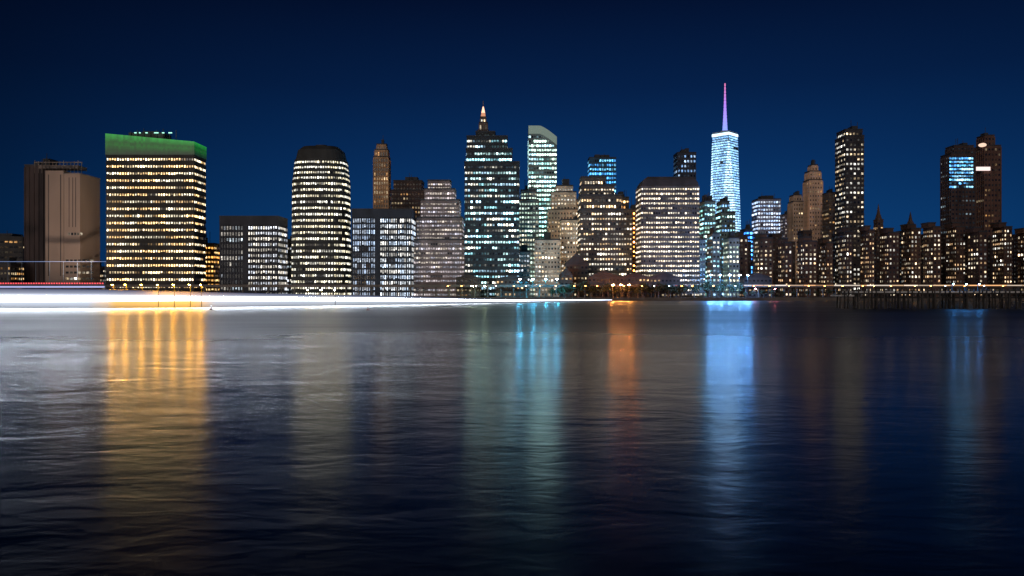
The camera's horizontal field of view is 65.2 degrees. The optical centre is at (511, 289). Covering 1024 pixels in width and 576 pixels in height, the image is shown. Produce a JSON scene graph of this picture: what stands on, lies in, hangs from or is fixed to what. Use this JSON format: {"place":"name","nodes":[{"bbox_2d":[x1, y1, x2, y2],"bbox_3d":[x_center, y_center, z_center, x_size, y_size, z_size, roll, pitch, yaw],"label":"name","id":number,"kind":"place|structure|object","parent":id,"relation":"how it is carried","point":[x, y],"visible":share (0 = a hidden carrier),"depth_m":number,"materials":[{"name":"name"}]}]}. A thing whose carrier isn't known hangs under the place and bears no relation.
{"place":"outdoors","nodes":[
{"label":"outdoors","id":0,"kind":"place"},
{"bbox_2d":[0,251,24,282],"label":"building","id":1,"kind":"structure","parent":0,"point":[11,272],"depth_m":658.51,"materials":[{"name":"black"}]},
{"bbox_2d":[24,157,57,288],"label":"slab tower","id":2,"kind":"structure","parent":0,"point":[34,217],"depth_m":676.00,"materials":[{"name":"brown concrete"}]},
{"bbox_2d":[34,160,100,288],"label":"concrete tower","id":3,"kind":"structure","parent":0,"point":[72,216],"depth_m":640.80,"materials":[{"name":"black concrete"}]},
{"bbox_2d":[66,233,92,279],"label":"window","id":4,"kind":"structure","parent":3,"relation":"in","point":[68,233],"depth_m":638.70,"materials":[{"name":"black"}]},
{"bbox_2d":[100,260,105,288],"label":"building","id":5,"kind":"structure","parent":0,"point":[102,274],"depth_m":708.33,"materials":[{"name":"black"}]},
{"bbox_2d":[105,129,206,291],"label":"office tower","id":6,"kind":"structure","parent":0,"point":[156,207],"depth_m":624.85,"materials":[{"name":"black"}]},
{"bbox_2d":[107,158,205,287],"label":"window","id":7,"kind":"structure","parent":6,"relation":"in","point":[204,170],"depth_m":624.82,"materials":[{"name":"yellow glass"}]},
{"bbox_2d":[287,236,291,293],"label":"building","id":8,"kind":"structure","parent":0,"point":[289,265],"depth_m":699.82,"materials":[{"name":"black"}]},
{"bbox_2d":[291,145,351,294],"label":"round office tower","id":9,"kind":"structure","parent":0,"point":[321,232],"depth_m":641.46,"materials":[{"name":"black"}]},
{"bbox_2d":[291,161,350,294],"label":"window","id":10,"kind":"structure","parent":9,"relation":"in","point":[320,183],"depth_m":641.20,"materials":[{"name":"yellow"}]},
{"bbox_2d":[373,139,390,207],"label":"masonry tower","id":11,"kind":"structure","parent":0,"point":[381,178],"depth_m":880.00,"materials":[{"name":"black"}]},
{"bbox_2d":[374,147,386,206],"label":"window","id":12,"kind":"structure","parent":11,"relation":"in","point":[377,147],"depth_m":879.84,"materials":[{"name":"black"}]},
{"bbox_2d":[391,177,424,238],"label":"brown tower","id":13,"kind":"structure","parent":0,"point":[408,192],"depth_m":800.00,"materials":[{"name":"black"}]},
{"bbox_2d":[392,184,424,235],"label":"window","id":14,"kind":"structure","parent":13,"relation":"in","point":[394,184],"depth_m":799.74,"materials":[{"name":"black"}]},
{"bbox_2d":[414,180,464,296],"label":"setback tower","id":15,"kind":"structure","parent":0,"point":[439,249],"depth_m":650.00,"materials":[{"name":"black"}]},
{"bbox_2d":[414,184,463,295],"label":"window","id":16,"kind":"structure","parent":15,"relation":"in","point":[428,184],"depth_m":649.87,"materials":[{"name":"black"}]},
{"bbox_2d":[477,101,488,130],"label":"spire tower","id":17,"kind":"structure","parent":0,"point":[483,124],"depth_m":931.20,"materials":[{"name":"beige"}]},
{"bbox_2d":[0,301,1023,575],"bbox_3d":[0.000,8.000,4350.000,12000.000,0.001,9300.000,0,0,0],"label":"water","id":18,"kind":"structure","parent":0,"point":[678,439],"depth_m":42.41,"materials":[{"name":"blue liquid"}]},
{"bbox_2d":[0,288,611,307],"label":"boat light trails","id":19,"kind":"object","parent":18,"relation":"on","point":[55,298],"visible":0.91,"depth_m":364.10,"materials":[{"name":"grey"}]},
{"bbox_2d":[830,287,1023,308],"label":"timber pier","id":20,"kind":"structure","parent":18,"relation":"in","point":[1018,292],"depth_m":334.70,"materials":[{"name":"brown wood"}]},
{"bbox_2d":[0,0,1023,265],"label":"sky","id":21,"kind":"structure","parent":0,"point":[254,83],"materials":[{"name":"blue"}]},
{"bbox_2d":[528,126,556,238],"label":"slant top tower","id":22,"kind":"structure","parent":0,"point":[542,160],"depth_m":780.00,"materials":[{"name":"grey"}]},
{"bbox_2d":[529,136,555,235],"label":"window","id":23,"kind":"structure","parent":22,"relation":"in","point":[529,136],"depth_m":779.88,"materials":[{"name":"white"}]},
{"bbox_2d":[534,232,560,296],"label":"building","id":24,"kind":"structure","parent":0,"point":[547,257],"depth_m":679.88,"materials":[{"name":"beige"}]},
{"bbox_2d":[534,243,558,294],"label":"window","id":25,"kind":"structure","parent":24,"relation":"in","point":[536,243],"depth_m":679.89,"materials":[{"name":"beige glass"}]},
{"bbox_2d":[547,177,577,238],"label":"masonry building","id":26,"kind":"structure","parent":0,"point":[563,201],"depth_m":740.92,"materials":[{"name":"beige stone"}]},
{"bbox_2d":[549,189,576,236],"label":"window","id":27,"kind":"structure","parent":26,"relation":"in","point":[557,189],"depth_m":741.08,"materials":[{"name":"beige"}]},
{"bbox_2d":[559,216,577,272],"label":"building","id":28,"kind":"structure","parent":0,"point":[568,238],"depth_m":700.00,"materials":[{"name":"beige"}]},
{"bbox_2d":[562,223,577,270],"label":"window","id":29,"kind":"structure","parent":28,"relation":"in","point":[562,223],"depth_m":699.76,"materials":[{"name":"beige"}]},
{"bbox_2d":[588,153,615,193],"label":"blue tower","id":30,"kind":"structure","parent":0,"point":[601,165],"depth_m":1299.82,"materials":[{"name":"black"}]},
{"bbox_2d":[588,160,615,191],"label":"window","id":31,"kind":"structure","parent":30,"relation":"in","point":[590,160],"depth_m":1299.69,"materials":[{"name":"blue glass"}]},
{"bbox_2d":[635,177,699,296],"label":"broad office tower","id":32,"kind":"structure","parent":0,"point":[667,224],"depth_m":639.82,"materials":[{"name":"black"}]},
{"bbox_2d":[637,188,698,295],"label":"window","id":33,"kind":"structure","parent":32,"relation":"in","point":[640,188],"depth_m":639.79,"materials":[{"name":"beige glass"}]},
{"bbox_2d":[673,147,695,178],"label":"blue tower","id":34,"kind":"structure","parent":0,"point":[684,161],"depth_m":1000.00,"materials":[{"name":"black"}]},
{"bbox_2d":[699,195,715,281],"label":"teal tower","id":35,"kind":"structure","parent":0,"point":[707,212],"depth_m":690.00,"materials":[{"name":"black"}]},
{"bbox_2d":[699,205,714,281],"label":"window","id":36,"kind":"structure","parent":35,"relation":"in","point":[702,205],"depth_m":689.76,"materials":[{"name":"teal"}]},
{"bbox_2d":[707,227,719,296],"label":"building","id":37,"kind":"structure","parent":0,"point":[713,253],"depth_m":660.00,"materials":[{"name":"black"}]},
{"bbox_2d":[711,83,740,231],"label":"tapering glass tower","id":38,"kind":"structure","parent":0,"point":[725,172],"depth_m":1609.04,"materials":[{"name":"blue glass"}]},
{"bbox_2d":[711,135,740,230],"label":"window","id":39,"kind":"structure","parent":38,"relation":"in","point":[721,135],"depth_m":1607.65,"materials":[{"name":"blue glass"}]},
{"bbox_2d":[723,229,739,296],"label":"building","id":40,"kind":"structure","parent":0,"point":[731,254],"depth_m":655.00,"materials":[{"name":"black"}]},
{"bbox_2d":[723,242,737,295],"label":"window","id":41,"kind":"structure","parent":40,"relation":"in","point":[726,242],"depth_m":654.80,"materials":[{"name":"white"}]},
{"bbox_2d":[457,297,1023,300],"bbox_3d":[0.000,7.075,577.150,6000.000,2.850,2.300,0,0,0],"label":"quay","id":42,"kind":"structure","parent":0,"point":[731,299],"depth_m":576.50,"materials":[{"name":"grey concrete"}]},
{"bbox_2d":[456,275,480,296],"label":"waterfront shed","id":43,"kind":"structure","parent":42,"relation":"on","point":[468,280],"depth_m":612.00,"materials":[{"name":"black"}]},
{"bbox_2d":[496,275,527,296],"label":"waterfront shed","id":44,"kind":"structure","parent":42,"relation":"on","point":[512,280],"depth_m":612.00,"materials":[{"name":"black"}]},
{"bbox_2d":[748,241,751,273],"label":"brick housing block","id":45,"kind":"structure","parent":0,"point":[749,256],"depth_m":789.82,"materials":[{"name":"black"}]},
{"bbox_2d":[530,296,1023,296],"bbox_3d":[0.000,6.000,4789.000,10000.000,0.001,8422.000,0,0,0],"label":"ground","id":46,"kind":"structure","parent":0,"point":[859,296],"depth_m":695.71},
{"bbox_2d":[0,233,23,262],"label":"office block","id":47,"kind":"structure","parent":46,"relation":"on","point":[11,244],"depth_m":689.82,"materials":[{"name":"black concrete"}]},
{"bbox_2d":[0,261,105,288],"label":"ferry canopy","id":48,"kind":"object","parent":46,"relation":"on","point":[63,285],"visible":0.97,"depth_m":580.20,"materials":[{"name":"grey metal"}]},
{"bbox_2d":[206,233,218,291],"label":"apartment block","id":49,"kind":"structure","parent":46,"relation":"on","point":[212,263],"depth_m":690.00,"materials":[{"name":"black"}]},
{"bbox_2d":[219,216,287,293],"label":"office block","id":50,"kind":"structure","parent":46,"relation":"on","point":[252,250],"depth_m":629.80,"materials":[{"name":"black"}]},
{"bbox_2d":[221,226,286,293],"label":"window","id":51,"kind":"structure","parent":50,"relation":"in","point":[221,226],"depth_m":629.87,"materials":[{"name":"white glass"}]},
{"bbox_2d":[351,208,415,295],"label":"office block","id":52,"kind":"structure","parent":46,"relation":"on","point":[383,246],"depth_m":634.80,"materials":[{"name":"black"}]},
{"bbox_2d":[353,219,414,295],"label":"window","id":53,"kind":"structure","parent":52,"relation":"in","point":[353,219],"depth_m":634.81,"materials":[{"name":"white"}]},
{"bbox_2d":[464,131,519,296],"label":"glass tower","id":54,"kind":"structure","parent":46,"relation":"on","point":[492,209],"depth_m":644.82,"materials":[{"name":"black glass"}]},
{"bbox_2d":[465,140,518,294],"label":"window","id":55,"kind":"structure","parent":54,"relation":"in","point":[491,259],"depth_m":644.81,"materials":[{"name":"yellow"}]},
{"bbox_2d":[519,245,529,296],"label":"building","id":56,"kind":"structure","parent":46,"relation":"on","point":[524,264],"depth_m":689.82,"materials":[{"name":"black"}]},
{"bbox_2d":[519,185,538,295],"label":"building","id":57,"kind":"structure","parent":46,"relation":"on","point":[529,215],"depth_m":700.00,"materials":[{"name":"black"}]},
{"bbox_2d":[519,193,537,294],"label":"window","id":58,"kind":"structure","parent":57,"relation":"in","point":[522,193],"depth_m":699.76,"materials":[{"name":"black"}]},
{"bbox_2d":[61,285,1023,296],"bbox_3d":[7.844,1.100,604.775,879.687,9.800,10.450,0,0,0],"label":"elevated highway","id":59,"kind":"structure","parent":46,"relation":"on","point":[552,286],"depth_m":599.75,"materials":[{"name":"grey concrete"}]},
{"bbox_2d":[558,268,572,296],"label":"waterfront shed","id":60,"kind":"structure","parent":46,"relation":"on","point":[565,275],"depth_m":612.00,"materials":[{"name":"black"}]},
{"bbox_2d":[564,253,587,296],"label":"waterfront shed","id":61,"kind":"structure","parent":46,"relation":"on","point":[576,265],"depth_m":628.00,"materials":[{"name":"black"}]},
{"bbox_2d":[586,271,619,296],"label":"waterfront shed","id":62,"kind":"structure","parent":46,"relation":"on","point":[602,278],"depth_m":612.00,"materials":[{"name":"black"}]},
{"bbox_2d":[577,176,632,275],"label":"stepped office block","id":63,"kind":"structure","parent":46,"relation":"on","point":[604,231],"depth_m":655.00,"materials":[{"name":"black"}]},
{"bbox_2d":[577,181,630,274],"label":"window","id":64,"kind":"structure","parent":63,"relation":"in","point":[581,200],"depth_m":654.80,"materials":[{"name":"beige glass"}]},
{"bbox_2d":[626,198,635,272],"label":"amber block","id":65,"kind":"structure","parent":46,"relation":"on","point":[633,237],"depth_m":689.82,"materials":[{"name":"black"}]},
{"bbox_2d":[620,273,649,296],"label":"waterfront shed","id":66,"kind":"structure","parent":46,"relation":"on","point":[633,279],"depth_m":612.00,"materials":[{"name":"black"}]},
{"bbox_2d":[649,272,680,296],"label":"waterfront shed","id":67,"kind":"structure","parent":46,"relation":"on","point":[661,278],"depth_m":612.00,"materials":[{"name":"black"}]},
{"bbox_2d":[699,229,705,296],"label":"building","id":68,"kind":"structure","parent":46,"relation":"on","point":[702,261],"depth_m":639.82,"materials":[{"name":"black"}]},
{"bbox_2d":[715,197,735,295],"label":"skyscraper","id":69,"kind":"structure","parent":46,"relation":"on","point":[725,219],"depth_m":720.00,"materials":[{"name":"black"}]},
{"bbox_2d":[715,205,734,280],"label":"window","id":70,"kind":"structure","parent":69,"relation":"in","point":[723,205],"depth_m":719.86,"materials":[{"name":"teal"}]},
{"bbox_2d":[735,232,748,276],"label":"brick housing block","id":71,"kind":"structure","parent":46,"relation":"on","point":[743,256],"depth_m":698.00,"materials":[{"name":"black"}]},
{"bbox_2d":[740,219,752,272],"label":"blue lit block","id":72,"kind":"structure","parent":46,"relation":"on","point":[747,230],"depth_m":800.00,"materials":[{"name":"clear glass"}]},
{"bbox_2d":[739,273,772,296],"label":"waterfront shed","id":73,"kind":"structure","parent":46,"relation":"on","point":[755,279],"depth_m":612.00,"materials":[{"name":"black"}]},
{"bbox_2d":[753,233,772,296],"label":"brick housing block","id":74,"kind":"structure","parent":46,"relation":"on","point":[763,253],"depth_m":684.00,"materials":[{"name":"black brick"}]},
{"bbox_2d":[752,193,780,233],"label":"white lit block","id":75,"kind":"structure","parent":46,"relation":"on","point":[766,211],"depth_m":1050.00,"materials":[{"name":"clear glass"}]},
{"bbox_2d":[753,201,779,233],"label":"window","id":76,"kind":"structure","parent":75,"relation":"in","point":[757,201],"depth_m":1049.70,"materials":[{"name":"white glass"}]},
{"bbox_2d":[767,233,781,295],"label":"brick housing block","id":77,"kind":"structure","parent":46,"relation":"on","point":[775,236],"depth_m":789.82,"materials":[{"name":"black"}]},
{"bbox_2d":[777,238,792,296],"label":"brick housing block","id":78,"kind":"structure","parent":46,"relation":"on","point":[784,261],"depth_m":670.38,"materials":[{"name":"black"}]},
{"bbox_2d":[789,241,795,295],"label":"brick housing block","id":79,"kind":"structure","parent":46,"relation":"on","point":[793,263],"depth_m":789.82,"materials":[{"name":"black"}]},
{"bbox_2d":[797,236,816,296],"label":"brick housing block","id":80,"kind":"structure","parent":46,"relation":"on","point":[807,260],"depth_m":670.00,"materials":[{"name":"black brick"}]},
{"bbox_2d":[798,245,815,295],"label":"window","id":81,"kind":"structure","parent":80,"relation":"in","point":[798,245],"depth_m":669.84,"materials":[{"name":"black"}]},
{"bbox_2d":[817,238,832,296],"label":"brick housing block","id":82,"kind":"structure","parent":46,"relation":"on","point":[825,261],"depth_m":685.20,"materials":[{"name":"black brick"}]},
{"bbox_2d":[831,234,834,294],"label":"brick housing block","id":83,"kind":"structure","parent":46,"relation":"on","point":[833,237],"depth_m":801.74,"materials":[{"name":"black brick"}]},
{"bbox_2d":[874,241,879,295],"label":"brick housing block","id":84,"kind":"structure","parent":46,"relation":"on","point":[877,263],"depth_m":790.00,"materials":[{"name":"black"}]},
{"bbox_2d":[879,228,899,296],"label":"brick housing block","id":85,"kind":"structure","parent":46,"relation":"on","point":[889,256],"depth_m":670.00,"materials":[{"name":"black brick"}]},
{"bbox_2d":[880,236,897,290],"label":"window","id":86,"kind":"structure","parent":85,"relation":"in","point":[887,236],"depth_m":669.84,"materials":[{"name":"black"}]},
{"bbox_2d":[895,230,901,295],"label":"brick housing block","id":87,"kind":"structure","parent":46,"relation":"on","point":[900,260],"depth_m":796.31,"materials":[{"name":"black brick"}]},
{"bbox_2d":[921,234,922,289],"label":"brick housing block","id":88,"kind":"structure","parent":46,"relation":"on","point":[921,260],"depth_m":802.60,"materials":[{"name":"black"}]},
{"bbox_2d":[941,233,945,295],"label":"brick housing block","id":89,"kind":"structure","parent":46,"relation":"on","point":[943,259],"depth_m":793.48,"materials":[{"name":"black brick"}]},
{"bbox_2d":[987,237,992,295],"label":"brick housing block","id":90,"kind":"structure","parent":46,"relation":"on","point":[989,261],"depth_m":791.09,"materials":[{"name":"black brick"}]},
{"bbox_2d":[1012,234,1017,295],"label":"brick housing block","id":91,"kind":"structure","parent":46,"relation":"on","point":[1014,259],"depth_m":800.31,"materials":[{"name":"black brick"}]},
{"bbox_2d":[780,211,786,237],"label":"building","id":92,"kind":"structure","parent":0,"point":[783,224],"depth_m":1004.34,"materials":[{"name":"black concrete"}]},
{"bbox_2d":[787,190,803,294],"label":"stone tower","id":93,"kind":"structure","parent":0,"point":[795,214],"depth_m":950.00,"materials":[{"name":"black stone"}]},
{"bbox_2d":[803,159,822,240],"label":"stone tower","id":94,"kind":"structure","parent":0,"point":[812,189],"depth_m":960.00,"materials":[{"name":"black stone"}]},
{"bbox_2d":[803,168,821,238],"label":"window","id":95,"kind":"structure","parent":94,"relation":"in","point":[813,168],"depth_m":960.91,"materials":[{"name":"black"}]},
{"bbox_2d":[822,189,834,240],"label":"stone tower","id":96,"kind":"structure","parent":0,"point":[828,213],"depth_m":900.31,"materials":[{"name":"black stone"}]},
{"bbox_2d":[836,227,852,296],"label":"brick housing block","id":97,"kind":"structure","parent":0,"point":[844,256],"depth_m":671.39,"materials":[{"name":"black brick"}]},
{"bbox_2d":[835,122,864,295],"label":"residential tower","id":98,"kind":"structure","parent":0,"point":[849,177],"depth_m":760.00,"materials":[{"name":"black"}]},
{"bbox_2d":[835,133,862,289],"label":"window","id":99,"kind":"structure","parent":98,"relation":"in","point":[844,133],"depth_m":759.77,"materials":[{"name":"black"}]},
{"bbox_2d":[858,225,874,296],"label":"brick housing block","id":100,"kind":"structure","parent":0,"point":[867,260],"depth_m":673.07,"materials":[{"name":"black"}]},
{"bbox_2d":[861,233,873,294],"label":"window","id":101,"kind":"structure","parent":100,"relation":"in","point":[870,233],"depth_m":676.41,"materials":[{"name":"black"}]},
{"bbox_2d":[873,204,883,240],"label":"spired tower","id":102,"kind":"structure","parent":0,"point":[878,221],"depth_m":882.00,"materials":[{"name":"black"}]},
{"bbox_2d":[900,224,921,296],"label":"brick housing block","id":103,"kind":"structure","parent":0,"point":[911,254],"depth_m":684.00,"materials":[{"name":"black"}]},
{"bbox_2d":[903,232,919,294],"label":"window","id":104,"kind":"structure","parent":103,"relation":"in","point":[906,232],"depth_m":683.89,"materials":[{"name":"black"}]},
{"bbox_2d":[920,222,940,296],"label":"brick housing block","id":105,"kind":"structure","parent":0,"point":[931,253],"depth_m":671.20,"materials":[{"name":"black"}]},
{"bbox_2d":[925,230,939,295],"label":"window","id":106,"kind":"structure","parent":105,"relation":"in","point":[934,230],"depth_m":672.13,"materials":[{"name":"black"}]},
{"bbox_2d":[944,222,965,295],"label":"brick housing block","id":107,"kind":"structure","parent":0,"point":[955,253],"depth_m":698.98,"materials":[{"name":"black brick"}]},
{"bbox_2d":[948,230,964,294],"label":"window","id":108,"kind":"structure","parent":107,"relation":"in","point":[955,230],"depth_m":697.89,"materials":[{"name":"black"}]},
{"bbox_2d":[940,138,975,233],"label":"blue screen tower","id":109,"kind":"structure","parent":0,"point":[957,182],"depth_m":900.00,"materials":[{"name":"black"}]},
{"bbox_2d":[941,148,973,233],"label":"window","id":110,"kind":"structure","parent":109,"relation":"in","point":[953,169],"depth_m":899.83,"materials":[{"name":"black"}]},
{"bbox_2d":[966,233,967,289],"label":"brick housing block","id":111,"kind":"structure","parent":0,"point":[967,259],"depth_m":790.00,"materials":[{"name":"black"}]},
{"bbox_2d":[965,227,987,296],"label":"brick housing block","id":112,"kind":"structure","parent":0,"point":[977,255],"depth_m":671.69,"materials":[{"name":"black brick"}]},
{"bbox_2d":[969,235,985,295],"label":"window","id":113,"kind":"structure","parent":112,"relation":"in","point":[977,235],"depth_m":669.84,"materials":[{"name":"black"}]},
{"bbox_2d":[974,127,1001,236],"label":"brown slab tower","id":114,"kind":"structure","parent":0,"point":[988,152],"depth_m":940.00,"materials":[{"name":"black"}]},
{"bbox_2d":[975,138,999,236],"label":"window","id":115,"kind":"structure","parent":114,"relation":"in","point":[983,138],"depth_m":939.80,"materials":[{"name":"black"}]},
{"bbox_2d":[990,222,1012,295],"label":"brick housing block","id":116,"kind":"structure","parent":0,"point":[1002,254],"depth_m":699.59,"materials":[{"name":"black brick"}]},
{"bbox_2d":[993,230,1010,294],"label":"window","id":117,"kind":"structure","parent":116,"relation":"in","point":[1002,230],"depth_m":699.59,"materials":[{"name":"black"}]},
{"bbox_2d":[1014,228,1023,295],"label":"brick housing block","id":118,"kind":"structure","parent":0,"point":[1020,252],"depth_m":708.53,"materials":[{"name":"black brick"}]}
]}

